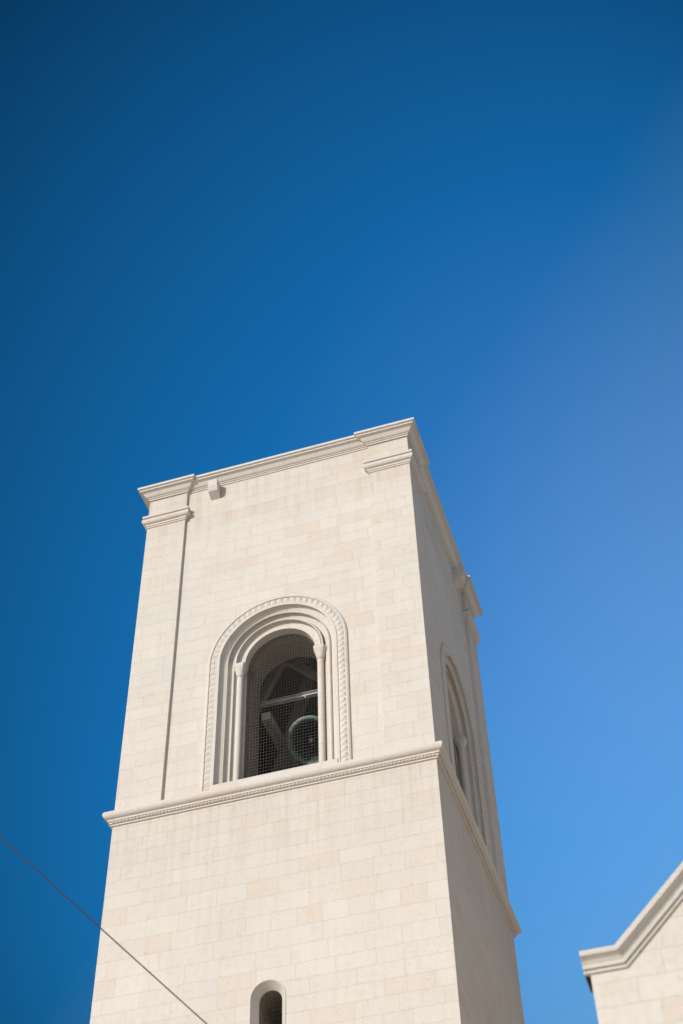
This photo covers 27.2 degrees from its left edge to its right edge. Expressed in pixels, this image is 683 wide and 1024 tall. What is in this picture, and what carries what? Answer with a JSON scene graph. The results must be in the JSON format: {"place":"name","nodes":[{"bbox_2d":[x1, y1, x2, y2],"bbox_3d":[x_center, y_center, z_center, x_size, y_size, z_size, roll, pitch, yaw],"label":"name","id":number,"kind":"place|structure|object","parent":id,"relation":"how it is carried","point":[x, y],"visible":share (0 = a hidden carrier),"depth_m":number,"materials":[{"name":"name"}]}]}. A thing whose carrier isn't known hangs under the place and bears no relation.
{"place":"outdoors","nodes":[
{"label":"outdoors","id":0,"kind":"place"},
{"bbox_2d":[261,712,313,768],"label":"beam","id":1,"kind":"structure","parent":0,"point":[278,736],"depth_m":30.43,"materials":[{"name":"wood"}]},
{"bbox_2d":[286,715,318,765],"bbox_3d":[-0.588,4.889,30.142,1.084,1.133,1.131,-14,-49,11],"label":"bell","id":2,"kind":"object","parent":1,"relation":"hanging from","point":[292,752],"visible":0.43,"depth_m":29.98,"materials":[{"name":"green metal"}]},
{"bbox_2d":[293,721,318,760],"bbox_3d":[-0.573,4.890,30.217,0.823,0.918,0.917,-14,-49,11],"label":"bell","id":3,"kind":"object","parent":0,"point":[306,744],"visible":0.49,"depth_m":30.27,"materials":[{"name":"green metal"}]},
{"bbox_2d":[90,759,524,1023],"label":"tower wall","id":4,"kind":"structure","parent":0,"point":[368,898],"depth_m":25.19,"materials":[{"name":"stone"}]},
{"bbox_2d":[249,979,285,1023],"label":"window surround","id":5,"kind":"object","parent":4,"relation":"attached to","point":[260,989],"visible":1,"depth_m":23.98,"materials":[{"name":"beige stone"}]},
{"bbox_2d":[260,992,281,1023],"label":"window mesh","id":6,"kind":"object","parent":5,"relation":"in","point":[271,1006],"visible":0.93,"depth_m":23.93,"materials":[{"name":"black metal"}]},
{"bbox_2d":[102,740,521,937],"bbox_3d":[-0.375,7.573,29.238,6.884,0.340,6.889,-14,-49,11],"label":"string course","id":7,"kind":"object","parent":4,"relation":"on","point":[437,748],"visible":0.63,"depth_m":27.14,"materials":[{"name":"stone"}]},
{"bbox_2d":[109,753,516,933],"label":"string course beads","id":8,"kind":"object","parent":7,"relation":"attached to","point":[342,774],"visible":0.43,"depth_m":27.22},
{"bbox_2d":[162,449,493,863],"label":"tower wall","id":9,"kind":"structure","parent":4,"relation":"on","point":[306,529],"depth_m":31.69,"materials":[{"name":"stone"}]},
{"bbox_2d":[208,479,220,500],"bbox_3d":[-3.078,-0.544,34.185,0.236,0.440,0.270,-14,-49,11],"label":"cornice corbel","id":10,"kind":"object","parent":9,"relation":"attached to","point":[214,488],"visible":1,"depth_m":34.10,"materials":[{"name":"stone"}]},
{"bbox_2d":[212,758,337,788],"bbox_3d":[-1.200,5.322,27.521,2.571,0.200,0.675,-14,-49,11],"label":"window sill","id":11,"kind":"structure","parent":9,"relation":"attached to","point":[285,771],"depth_m":27.32,"materials":[{"name":"beige stone"}]},
{"bbox_2d":[200,595,351,791],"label":"belfry arch mouldings","id":12,"kind":"object","parent":9,"relation":"attached to","point":[249,639],"visible":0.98,"depth_m":29.71,"materials":[{"name":"beige stone"}]},
{"bbox_2d":[203,597,347,790],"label":"decorative arch trim","id":13,"kind":"structure","parent":12,"relation":"attached to","point":[343,735],"depth_m":29.14,"materials":[{"name":"beige stone"}]},
{"bbox_2d":[233,643,325,780],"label":"belfry nook shafts","id":14,"kind":"object","parent":12,"relation":"attached to","point":[241,668],"visible":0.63,"depth_m":28.83,"materials":[{"name":"beige stone"}]},
{"bbox_2d":[245,635,318,777],"bbox_3d":[-1.214,3.996,29.159,1.635,4.010,0.001,-14,-49,11],"label":"wire mesh","id":15,"kind":"object","parent":12,"relation":"attached to","point":[281,703],"visible":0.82,"depth_m":29.19,"materials":[{"name":"black metal"}]},
{"bbox_2d":[260,657,317,771],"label":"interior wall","id":16,"kind":"structure","parent":9,"relation":"attached to","point":[301,670],"depth_m":32.15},
{"bbox_2d":[260,689,317,708],"bbox_3d":[-0.964,4.046,30.720,4.531,0.170,0.110,-14,-49,11],"label":"crossbeam","id":17,"kind":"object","parent":9,"relation":"attached to","point":[267,703],"depth_m":30.76,"materials":[{"name":"grey metal"}]},
{"bbox_2d":[138,417,482,617],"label":"cornice","id":18,"kind":"structure","parent":9,"relation":"on","point":[355,442],"depth_m":34.32,"materials":[{"name":"stone"}]},
{"bbox_2d":[142,449,480,644],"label":"pilaster capitals","id":19,"kind":"object","parent":9,"relation":"attached to","point":[369,466],"visible":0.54,"depth_m":33.58,"materials":[{"name":"stone"}]},
{"bbox_2d":[115,437,508,898],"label":"corner pilasters","id":20,"kind":"object","parent":9,"relation":"attached to","point":[412,704],"visible":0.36,"depth_m":30.26,"materials":[{"name":"stone"}]},
{"bbox_2d":[452,567,465,588],"bbox_3d":[3.040,1.702,36.403,0.266,0.440,0.300,-14,-49,11],"label":"cornice corbel","id":21,"kind":"object","parent":9,"relation":"attached to","point":[459,578],"visible":1,"depth_m":36.32,"materials":[{"name":"stone"}]},
{"bbox_2d":[440,643,489,853],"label":"belfry arch mouldings","id":22,"kind":"object","parent":9,"relation":"attached to","point":[458,721],"visible":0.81,"depth_m":31.85,"materials":[{"name":"beige stone"}]},
{"bbox_2d":[453,735,470,808],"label":"belfry nook shafts","id":23,"kind":"object","parent":22,"relation":"attached to","point":[460,742],"visible":0.34,"depth_m":31.36,"materials":[{"name":"beige stone"}]},
{"bbox_2d":[443,646,488,851],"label":"decorative arch trim","id":24,"kind":"structure","parent":22,"relation":"attached to","point":[446,649],"depth_m":31.23,"materials":[{"name":"beige stone"}]},
{"bbox_2d":[0,0,682,1023],"label":"sky","id":25,"kind":"structure","parent":0,"point":[233,232],"materials":[{"name":"blue"}]},
{"bbox_2d":[591,900,682,1023],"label":"church aisle walls","id":26,"kind":"structure","parent":0,"point":[645,986],"depth_m":11.52,"materials":[{"name":"beige stone"}]},
{"bbox_2d":[579,862,682,992],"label":"roof cornice","id":27,"kind":"structure","parent":26,"relation":"on","point":[624,951],"depth_m":11.76,"materials":[{"name":"beige stone"}]},
{"bbox_3d":[15.855,12.654,21.839,12.120,17.948,34.300,-14,-49,11],"label":"church","id":28,"kind":"object","parent":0,"visible":0},
{"bbox_2d":[0,836,206,1023],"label":"overhead cable","id":29,"kind":"object","parent":28,"relation":"attached to","point":[103,930],"visible":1,"depth_m":15.07,"materials":[{"name":"rubber"}]}
]}

